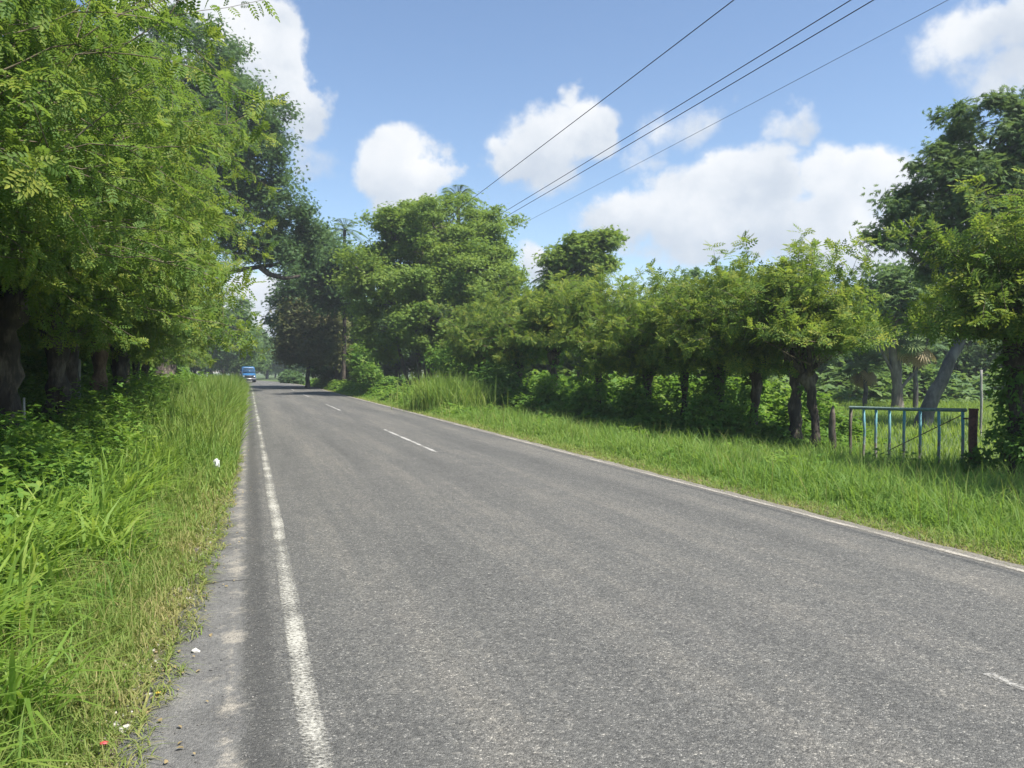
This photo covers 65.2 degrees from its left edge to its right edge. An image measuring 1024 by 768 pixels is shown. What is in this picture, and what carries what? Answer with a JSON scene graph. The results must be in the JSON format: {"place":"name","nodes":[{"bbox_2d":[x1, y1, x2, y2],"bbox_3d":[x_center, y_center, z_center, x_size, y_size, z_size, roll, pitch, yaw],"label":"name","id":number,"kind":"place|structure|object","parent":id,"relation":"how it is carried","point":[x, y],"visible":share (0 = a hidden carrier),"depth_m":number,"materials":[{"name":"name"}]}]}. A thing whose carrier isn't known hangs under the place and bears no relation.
{"place":"outdoors","nodes":[
{"label":"outdoors","id":0,"kind":"place"},
{"bbox_2d":[0,422,231,767],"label":"long grass","id":1,"kind":"structure","parent":0,"point":[94,534],"depth_m":5.93,"materials":[{"name":"green plant"}]},
{"bbox_2d":[10,373,1023,767],"bbox_3d":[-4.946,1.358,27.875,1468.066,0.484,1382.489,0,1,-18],"label":"ground","id":2,"kind":"structure","parent":0,"point":[260,377],"depth_m":10.55,"materials":[{"name":"soil"}]},
{"bbox_2d":[0,425,72,463],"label":"broadleaf plant","id":3,"kind":"object","parent":2,"relation":"on","point":[33,426],"visible":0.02,"depth_m":10.42,"materials":[{"name":"green plant"}]},
{"bbox_2d":[77,359,80,409],"bbox_3d":[-10.330,0.454,19.026,0.159,2.102,0.128,0,1,-18],"label":"wooden post","id":4,"kind":"object","parent":2,"relation":"on","point":[79,368],"visible":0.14,"depth_m":19.01,"materials":[{"name":"brown wood"}]},
{"bbox_2d":[17,332,191,403],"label":"wild hedge","id":5,"kind":"object","parent":2,"relation":"on","point":[35,365],"visible":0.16,"depth_m":26.72,"materials":[{"name":"green plant"}]},
{"bbox_2d":[0,369,216,634],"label":"leafy weeds","id":6,"kind":"object","parent":2,"relation":"on","point":[71,413],"visible":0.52,"depth_m":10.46,"materials":[{"name":"green plant"}]},
{"bbox_2d":[20,303,223,384],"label":"roadside tree","id":7,"kind":"object","parent":2,"relation":"on","point":[207,359],"visible":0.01,"depth_m":27.51,"materials":[{"name":"green plant"}]},
{"bbox_2d":[0,429,245,767],"bbox_3d":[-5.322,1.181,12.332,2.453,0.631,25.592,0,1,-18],"label":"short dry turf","id":8,"kind":"structure","parent":2,"relation":"on","point":[156,612],"depth_m":4.65,"materials":[{"name":"green plant"}]},
{"bbox_2d":[17,6,261,436],"bbox_3d":[-9.121,-3.093,15.686,8.152,9.360,8.186,0,1,-25],"label":"roadside tree","id":9,"kind":"object","parent":2,"relation":"on","point":[56,366],"visible":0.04,"depth_m":14.98,"materials":[{"name":"green plant"}]},
{"bbox_2d":[0,0,279,434],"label":"roadside tree","id":10,"kind":"object","parent":2,"relation":"on","point":[12,372],"visible":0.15,"depth_m":12.26,"materials":[{"name":"green plant"}]},
{"bbox_2d":[0,0,280,311],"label":"roadside tree","id":11,"kind":"object","parent":2,"relation":"on","point":[140,260],"visible":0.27,"depth_m":9.89,"materials":[{"name":"green plant"}]},
{"bbox_2d":[18,188,267,392],"bbox_3d":[-11.514,-2.835,23.493,7.578,8.528,8.169,1,1,39],"label":"roadside tree","id":12,"kind":"object","parent":2,"relation":"on","point":[120,359],"depth_m":23.52,"materials":[{"name":"green plant"}]},
{"bbox_2d":[0,0,288,294],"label":"roadside tree","id":13,"kind":"object","parent":2,"relation":"on","point":[21,166],"visible":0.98,"depth_m":7.29,"materials":[{"name":"green plant"}]},
{"bbox_2d":[16,94,278,404],"bbox_3d":[-9.659,-3.148,19.521,7.989,9.173,8.022,-1,1,-40],"label":"roadside tree","id":14,"kind":"object","parent":2,"relation":"on","point":[99,363],"visible":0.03,"depth_m":20.05,"materials":[{"name":"green plant"}]},
{"bbox_2d":[17,63,280,408],"bbox_3d":[-9.700,-2.721,17.450,8.086,8.441,7.501,-1,1,-36],"label":"roadside tree","id":15,"kind":"object","parent":2,"relation":"on","point":[72,372],"visible":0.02,"depth_m":17.66,"materials":[{"name":"green plant"}]},
{"bbox_2d":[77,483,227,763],"bbox_3d":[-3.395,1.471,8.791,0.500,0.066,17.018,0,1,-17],"label":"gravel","id":16,"kind":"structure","parent":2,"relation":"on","point":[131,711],"depth_m":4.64,"materials":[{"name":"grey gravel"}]},
{"bbox_2d":[82,255,230,383],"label":"roadside tree","id":17,"kind":"object","parent":2,"relation":"on","point":[128,364],"visible":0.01,"depth_m":31.56,"materials":[{"name":"green plant"}]},
{"bbox_2d":[61,372,260,534],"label":"tall verge grass","id":18,"kind":"structure","parent":2,"relation":"on","point":[213,411],"depth_m":15.09,"materials":[{"name":"plant"}]},
{"bbox_2d":[74,450,259,766],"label":"leaf litter","id":19,"kind":"object","parent":2,"relation":"on","point":[165,760],"visible":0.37,"depth_m":4.25,"materials":[{"name":"brown plant"}]},
{"bbox_2d":[130,342,209,375],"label":"roadside tree","id":20,"kind":"object","parent":2,"relation":"on","point":[144,367],"depth_m":43.78,"materials":[{"name":"green plant"}]},
{"bbox_2d":[107,257,242,380],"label":"roadside tree","id":21,"kind":"object","parent":2,"relation":"on","point":[137,368],"visible":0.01,"depth_m":37.31,"materials":[{"name":"green plant"}]},
{"bbox_2d":[177,336,208,367],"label":"roadside tree","id":22,"kind":"object","parent":2,"relation":"on","point":[195,359],"visible":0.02,"depth_m":72.68,"materials":[{"name":"green plant"}]},
{"bbox_2d":[101,1,336,376],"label":"overhanging tree","id":23,"kind":"object","parent":2,"relation":"on","point":[287,249],"visible":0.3,"depth_m":54.58,"materials":[{"name":"green plant"}]},
{"bbox_2d":[197,293,263,374],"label":"woodland tree","id":24,"kind":"object","parent":2,"relation":"on","point":[222,355],"visible":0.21,"depth_m":119.09,"materials":[{"name":"green plant"}]},
{"bbox_2d":[191,349,274,375],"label":"woodland tree","id":25,"kind":"object","parent":2,"relation":"on","point":[235,367],"visible":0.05,"depth_m":129.64,"materials":[{"name":"green plant"}]},
{"bbox_2d":[171,475,295,767],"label":"loose grit","id":26,"kind":"object","parent":2,"relation":"on","point":[245,755],"visible":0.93,"depth_m":4.39,"materials":[{"name":"grey gravel"}]},
{"bbox_2d":[227,311,274,375],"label":"woodland tree","id":27,"kind":"object","parent":2,"relation":"on","point":[265,346],"visible":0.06,"depth_m":149.12,"materials":[{"name":"green plant"}]},
{"bbox_2d":[233,329,284,375],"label":"woodland tree","id":28,"kind":"object","parent":2,"relation":"on","point":[274,363],"visible":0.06,"depth_m":185.35,"materials":[{"name":"green plant"}]},
{"bbox_2d":[256,336,280,378],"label":"woodland tree","id":29,"kind":"object","parent":2,"relation":"on","point":[267,374],"visible":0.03,"depth_m":199.62,"materials":[{"name":"green plant"}]},
{"bbox_2d":[277,369,304,383],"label":"bush","id":30,"kind":"object","parent":2,"relation":"on","point":[290,376],"visible":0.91,"depth_m":102.97,"materials":[{"name":"green plant"}]},
{"bbox_2d":[270,345,313,378],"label":"woodland tree","id":31,"kind":"object","parent":2,"relation":"on","point":[298,369],"visible":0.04,"depth_m":145.56,"materials":[{"name":"green plant"}]},
{"bbox_2d":[268,283,356,387],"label":"brownish tree","id":32,"kind":"object","parent":2,"relation":"on","point":[309,346],"visible":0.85,"depth_m":72.40,"materials":[{"name":"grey plant"}]},
{"bbox_2d":[259,220,392,380],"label":"shade tree","id":33,"kind":"object","parent":2,"relation":"on","point":[322,297],"visible":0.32,"depth_m":67.68,"materials":[{"name":"green plant"}]},
{"bbox_2d":[298,328,392,381],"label":"woodland tree","id":34,"kind":"object","parent":2,"relation":"on","point":[318,372],"visible":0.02,"depth_m":81.62,"materials":[{"name":"green plant"}]},
{"bbox_2d":[325,218,367,379],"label":"palm tree","id":35,"kind":"object","parent":2,"relation":"on","point":[343,372],"visible":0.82,"depth_m":71.89,"materials":[{"name":"green plant"}]},
{"bbox_2d":[342,341,383,383],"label":"bush","id":36,"kind":"object","parent":2,"relation":"on","point":[366,371],"visible":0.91,"depth_m":64.33,"materials":[{"name":"green plant"}]},
{"bbox_2d":[337,300,451,379],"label":"woodland tree","id":37,"kind":"object","parent":2,"relation":"on","point":[410,363],"visible":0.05,"depth_m":78.63,"materials":[{"name":"green plant"}]},
{"bbox_2d":[383,306,422,379],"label":"woodland tree","id":38,"kind":"object","parent":2,"relation":"on","point":[414,373],"depth_m":94.75,"materials":[{"name":"green plant"}]},
{"bbox_2d":[303,377,535,418],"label":"creeper","id":39,"kind":"object","parent":2,"relation":"on","point":[342,385],"visible":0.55,"depth_m":47.77,"materials":[{"name":"green plant"}]},
{"bbox_2d":[322,188,530,388],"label":"domed tree","id":40,"kind":"object","parent":2,"relation":"on","point":[439,275],"visible":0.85,"depth_m":50.97,"materials":[{"name":"green plant"}]},
{"bbox_2d":[410,312,455,375],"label":"woodland tree","id":41,"kind":"object","parent":2,"relation":"on","point":[412,354],"visible":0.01,"depth_m":77.16,"materials":[{"name":"green plant"}]},
{"bbox_2d":[391,366,507,411],"bbox_3d":[-2.590,0.334,33.193,5.294,2.238,7.914,0,1,-18],"label":"grass clump","id":42,"kind":"object","parent":2,"relation":"on","point":[456,391],"visible":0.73,"depth_m":32.14,"materials":[{"name":"plant"}]},
{"bbox_2d":[438,184,485,222],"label":"palm tree","id":43,"kind":"object","parent":2,"relation":"on","point":[458,192],"visible":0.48,"depth_m":69.81,"materials":[{"name":"green plant"}]},
{"bbox_2d":[421,318,508,379],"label":"bush","id":44,"kind":"object","parent":2,"relation":"on","point":[444,362],"visible":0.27,"depth_m":45.51,"materials":[{"name":"green plant"}]},
{"bbox_2d":[427,284,512,381],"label":"pollard tree","id":45,"kind":"object","parent":2,"relation":"on","point":[464,330],"visible":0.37,"depth_m":41.46,"materials":[{"name":"green plant"}]},
{"bbox_2d":[456,377,511,404],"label":"grass clump","id":46,"kind":"object","parent":2,"relation":"on","point":[491,394],"visible":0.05,"depth_m":35.07,"materials":[{"name":"plant"}]},
{"bbox_2d":[460,278,563,387],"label":"pollard tree","id":47,"kind":"object","parent":2,"relation":"on","point":[506,307],"visible":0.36,"depth_m":37.04,"materials":[{"name":"green plant"}]},
{"bbox_2d":[467,324,567,393],"bbox_3d":[0.245,-0.822,36.980,4.394,4.566,5.296,0,1,-18],"label":"bush","id":48,"kind":"object","parent":2,"relation":"on","point":[496,375],"visible":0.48,"depth_m":36.58,"materials":[{"name":"green plant"}]},
{"bbox_2d":[510,277,565,375],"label":"woodland tree","id":49,"kind":"object","parent":2,"relation":"on","point":[543,366],"depth_m":58.28,"materials":[{"name":"green plant"}]},
{"bbox_2d":[529,269,561,374],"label":"tree","id":50,"kind":"object","parent":2,"relation":"on","point":[548,366],"visible":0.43,"depth_m":49.91,"materials":[{"name":"green plant"}]},
{"bbox_2d":[488,270,615,390],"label":"pollard tree","id":51,"kind":"object","parent":2,"relation":"on","point":[535,322],"visible":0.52,"depth_m":32.97,"materials":[{"name":"green plant"}]},
{"bbox_2d":[530,372,577,406],"bbox_3d":[1.830,0.532,31.297,2.118,2.058,2.101,0,1,-18],"label":"bush","id":52,"kind":"object","parent":2,"relation":"on","point":[546,386],"visible":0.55,"depth_m":31.26,"materials":[{"name":"green plant"}]},
{"bbox_2d":[557,354,585,374],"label":"woodland tree","id":53,"kind":"object","parent":2,"relation":"on","point":[567,365],"visible":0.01,"depth_m":54.24,"materials":[{"name":"green plant"}]},
{"bbox_2d":[531,224,629,380],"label":"umbrella tree","id":54,"kind":"object","parent":2,"relation":"on","point":[582,252],"visible":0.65,"depth_m":49.00,"materials":[{"name":"green plant"}]},
{"bbox_2d":[529,264,641,405],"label":"pollard tree","id":55,"kind":"object","parent":2,"relation":"on","point":[577,321],"visible":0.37,"depth_m":28.82,"materials":[{"name":"green plant"}]},
{"bbox_2d":[564,337,608,403],"bbox_3d":[2.645,-0.139,27.909,1.563,3.481,2.188,0,1,-18],"label":"broadleaf vine","id":56,"kind":"object","parent":2,"relation":"on","point":[588,391],"visible":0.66,"depth_m":27.76,"materials":[{"name":"green plant"}]},
{"bbox_2d":[563,391,618,415],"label":"bush","id":57,"kind":"object","parent":2,"relation":"on","point":[575,402],"visible":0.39,"depth_m":27.46,"materials":[{"name":"green plant"}]},
{"bbox_2d":[375,375,873,456],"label":"leafy undergrowth","id":58,"kind":"object","parent":2,"relation":"on","point":[521,397],"visible":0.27,"depth_m":22.50,"materials":[{"name":"green plant"}]},
{"bbox_2d":[558,298,708,386],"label":"woodland tree","id":59,"kind":"object","parent":2,"relation":"on","point":[573,358],"visible":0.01,"depth_m":46.99,"materials":[{"name":"green plant"}]},
{"bbox_2d":[611,382,679,420],"bbox_3d":[4.141,0.780,24.720,1.958,1.721,1.956,0,1,-18],"label":"bush","id":60,"kind":"object","parent":2,"relation":"on","point":[625,399],"visible":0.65,"depth_m":24.63,"materials":[{"name":"green plant"}]},
{"bbox_2d":[565,266,734,406],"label":"pollard tree","id":61,"kind":"object","parent":2,"relation":"on","point":[606,348],"visible":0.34,"depth_m":25.91,"materials":[{"name":"green plant"}]},
{"bbox_2d":[451,369,887,443],"bbox_3d":[2.005,0.299,42.575,4.597,2.376,44.925,0,1,-18],"label":"wild hedge","id":62,"kind":"object","parent":2,"relation":"on","point":[772,399],"visible":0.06,"depth_m":24.39,"materials":[{"name":"green plant"}]},
{"bbox_2d":[324,388,1023,564],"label":"verge grass","id":63,"kind":"structure","parent":2,"relation":"on","point":[972,505],"depth_m":11.65,"materials":[{"name":"green plant"}]},
{"bbox_2d":[603,258,759,418],"bbox_3d":[5.011,-1.065,24.056,4.989,5.645,5.246,0,1,-13],"label":"pollard tree","id":64,"kind":"object","parent":2,"relation":"on","point":[651,322],"visible":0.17,"depth_m":23.61,"materials":[{"name":"green plant"}]},
{"bbox_2d":[640,260,752,300],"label":"woodland tree","id":65,"kind":"object","parent":2,"relation":"on","point":[692,273],"visible":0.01,"depth_m":50.53,"materials":[{"name":"green plant"}]},
{"bbox_2d":[644,242,783,414],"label":"pollard tree","id":66,"kind":"object","parent":2,"relation":"on","point":[718,381],"visible":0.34,"depth_m":21.47,"materials":[{"name":"green plant"}]},
{"bbox_2d":[664,362,778,386],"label":"woodland tree","id":67,"kind":"object","parent":2,"relation":"on","point":[700,375],"depth_m":44.63,"materials":[{"name":"green plant"}]},
{"bbox_2d":[681,392,764,438],"bbox_3d":[5.328,0.967,20.252,2.005,1.540,1.450,0,1,5],"label":"bush","id":68,"kind":"object","parent":2,"relation":"on","point":[700,411],"visible":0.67,"depth_m":20.18,"materials":[{"name":"green plant"}]},
{"bbox_2d":[435,357,1023,404],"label":"woodland edge","id":69,"kind":"object","parent":2,"relation":"on","point":[961,386],"visible":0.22,"depth_m":49.89,"materials":[{"name":"green plant"}]},
{"bbox_2d":[693,375,771,422],"bbox_3d":[6.207,0.718,22.668,1.938,2.027,1.924,0,1,-18],"label":"bush","id":70,"kind":"object","parent":2,"relation":"on","point":[699,385],"visible":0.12,"depth_m":22.62,"materials":[{"name":"green plant"}]},
{"bbox_2d":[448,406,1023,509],"bbox_3d":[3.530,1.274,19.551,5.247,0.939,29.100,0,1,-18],"label":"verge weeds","id":71,"kind":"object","parent":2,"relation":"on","point":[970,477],"visible":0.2,"depth_m":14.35,"materials":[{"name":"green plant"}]},
{"bbox_2d":[674,248,848,427],"bbox_3d":[5.992,-0.897,20.199,4.358,5.412,4.770,-1,1,-42],"label":"pollard tree","id":72,"kind":"object","parent":2,"relation":"on","point":[759,361],"visible":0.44,"depth_m":19.83,"materials":[{"name":"green plant"}]},
{"bbox_2d":[690,221,908,439],"bbox_3d":[6.572,-0.952,18.879,4.418,5.534,4.845,0,1,-12],"label":"pollard tree","id":73,"kind":"object","parent":2,"relation":"on","point":[781,282],"visible":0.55,"depth_m":18.35,"materials":[{"name":"green plant"}]},
{"bbox_2d":[721,267,905,451],"bbox_3d":[6.586,-0.421,18.063,3.702,4.558,4.120,0,1,15],"label":"pollard tree","id":74,"kind":"object","parent":2,"relation":"on","point":[807,378],"visible":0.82,"depth_m":17.96,"materials":[{"name":"green plant"}]},
{"bbox_2d":[776,340,876,385],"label":"woodland tree","id":75,"kind":"object","parent":2,"relation":"on","point":[836,361],"visible":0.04,"depth_m":52.81,"materials":[{"name":"green plant"}]},
{"bbox_2d":[828,406,836,451],"bbox_3d":[7.030,1.184,17.524,0.178,1.422,0.170,0,1,-18],"label":"wooden post","id":76,"kind":"object","parent":2,"relation":"on","point":[832,430],"visible":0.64,"depth_m":17.47,"materials":[{"name":"grey wood"}]},
{"bbox_2d":[668,393,1007,475],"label":"field grass","id":77,"kind":"structure","parent":2,"relation":"on","point":[883,415],"depth_m":27.76,"materials":[{"name":"green plant"}]},
{"bbox_2d":[831,329,883,389],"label":"woodland tree","id":78,"kind":"object","parent":2,"relation":"on","point":[881,359],"visible":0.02,"depth_m":55.02,"materials":[{"name":"green plant"}]},
{"bbox_2d":[839,346,888,405],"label":"palm tree","id":79,"kind":"object","parent":2,"relation":"on","point":[868,377],"visible":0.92,"depth_m":41.74,"materials":[{"name":"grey plant"}]},
{"bbox_2d":[846,257,947,407],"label":"forked tree","id":80,"kind":"object","parent":2,"relation":"on","point":[888,276],"visible":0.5,"depth_m":39.27,"materials":[{"name":"green plant"}]},
{"bbox_2d":[873,319,928,380],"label":"palm tree","id":81,"kind":"object","parent":2,"relation":"on","point":[900,361],"visible":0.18,"depth_m":45.74,"materials":[{"name":"green plant"}]},
{"bbox_2d":[838,330,967,391],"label":"woodland tree","id":82,"kind":"object","parent":2,"relation":"on","point":[940,354],"visible":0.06,"depth_m":53.26,"materials":[{"name":"green plant"}]},
{"bbox_2d":[849,406,968,463],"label":"field gate","id":83,"kind":"structure","parent":2,"relation":"on","point":[920,410],"depth_m":15.61,"materials":[{"name":"metal"}]},
{"bbox_2d":[886,322,947,407],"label":"palm tree","id":84,"kind":"object","parent":2,"relation":"on","point":[916,356],"visible":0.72,"depth_m":39.70,"materials":[{"name":"green plant"}]},
{"bbox_2d":[850,84,1023,428],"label":"leaning tree","id":85,"kind":"object","parent":2,"relation":"on","point":[946,205],"visible":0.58,"depth_m":27.18,"materials":[{"name":"green plant"}]},
{"bbox_2d":[868,168,1023,477],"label":"pollard tree","id":86,"kind":"object","parent":2,"relation":"on","point":[985,299],"visible":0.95,"depth_m":13.04,"materials":[{"name":"green plant"}]},
{"bbox_2d":[956,348,1023,476],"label":"climbing vine","id":87,"kind":"object","parent":86,"relation":"attached to","point":[999,445],"visible":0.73,"depth_m":13.42,"materials":[{"name":"green plant"}]},
{"bbox_2d":[920,333,1001,397],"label":"woodland tree","id":88,"kind":"object","parent":2,"relation":"on","point":[974,354],"visible":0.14,"depth_m":53.40,"materials":[{"name":"green plant"}]},
{"bbox_2d":[968,408,978,475],"bbox_3d":[8.085,1.199,14.025,0.168,1.537,0.168,0,1,-18],"label":"gatepost","id":89,"kind":"object","parent":2,"relation":"on","point":[972,427],"visible":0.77,"depth_m":13.96,"materials":[{"name":"brown wood"}]},
{"bbox_2d":[979,370,982,435],"bbox_3d":[14.080,0.676,24.017,0.106,2.203,0.097,0,1,26],"label":"wooden post","id":90,"kind":"object","parent":2,"relation":"on","point":[981,401],"visible":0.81,"depth_m":23.99,"materials":[{"name":"grey wood"}]},
{"bbox_2d":[971,339,1006,367],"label":"woodland tree","id":91,"kind":"object","parent":2,"relation":"on","point":[993,348],"visible":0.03,"depth_m":53.60,"materials":[{"name":"green plant"}]},
{"bbox_2d":[60,0,1023,372],"label":"sky","id":92,"kind":"structure","parent":0,"point":[403,99],"materials":[{"name":"blue"}]},
{"bbox_2d":[115,380,1023,767],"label":"road","id":93,"kind":"structure","parent":0,"point":[465,596],"depth_m":4.99,"materials":[{"name":"grey asphalt"}]},
{"bbox_2d":[240,366,257,381],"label":"blue van","id":94,"kind":"object","parent":93,"relation":"on","point":[248,371],"visible":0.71,"depth_m":108.42,"materials":[{"name":"paint"}]},
{"bbox_2d":[250,387,331,767],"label":"edge line","id":95,"kind":"object","parent":93,"relation":"on","point":[295,642],"visible":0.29,"depth_m":4.66,"materials":[{"name":"white paint"}]},
{"bbox_2d":[383,429,436,451],"bbox_3d":[-2.436,1.260,18.381,0.136,0.001,6.200,0,1,-18],"label":"dash","id":96,"kind":"object","parent":93,"relation":"on","point":[410,440],"visible":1,"depth_m":17.81,"materials":[{"name":"paint"}]},
{"bbox_2d":[272,381,1023,571],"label":"edge line","id":97,"kind":"object","parent":93,"relation":"on","point":[947,551],"visible":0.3,"depth_m":8.66,"materials":[{"name":"paint"}]},
{"bbox_2d":[984,673,1022,689],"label":"dash","id":98,"kind":"object","parent":93,"relation":"on","point":[996,676],"visible":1,"depth_m":4.04,"materials":[{"name":"paint"}]},
{"bbox_2d":[406,0,733,247],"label":"power line","id":99,"kind":"object","parent":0,"point":[600,101],"visible":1,"depth_m":22.16,"materials":[{"name":"black metal"}]},
{"bbox_2d":[453,0,850,242],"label":"power line","id":100,"kind":"object","parent":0,"point":[683,102],"visible":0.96,"depth_m":22.39,"materials":[{"name":"black metal"}]},
{"bbox_2d":[445,0,873,251],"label":"power line","id":101,"kind":"object","parent":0,"point":[698,103],"visible":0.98,"depth_m":21.65,"materials":[{"name":"black metal"}]},
{"bbox_2d":[482,0,947,244],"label":"power line","id":102,"kind":"object","parent":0,"point":[757,100],"visible":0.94,"depth_m":22.45,"materials":[{"name":"grey metal"}]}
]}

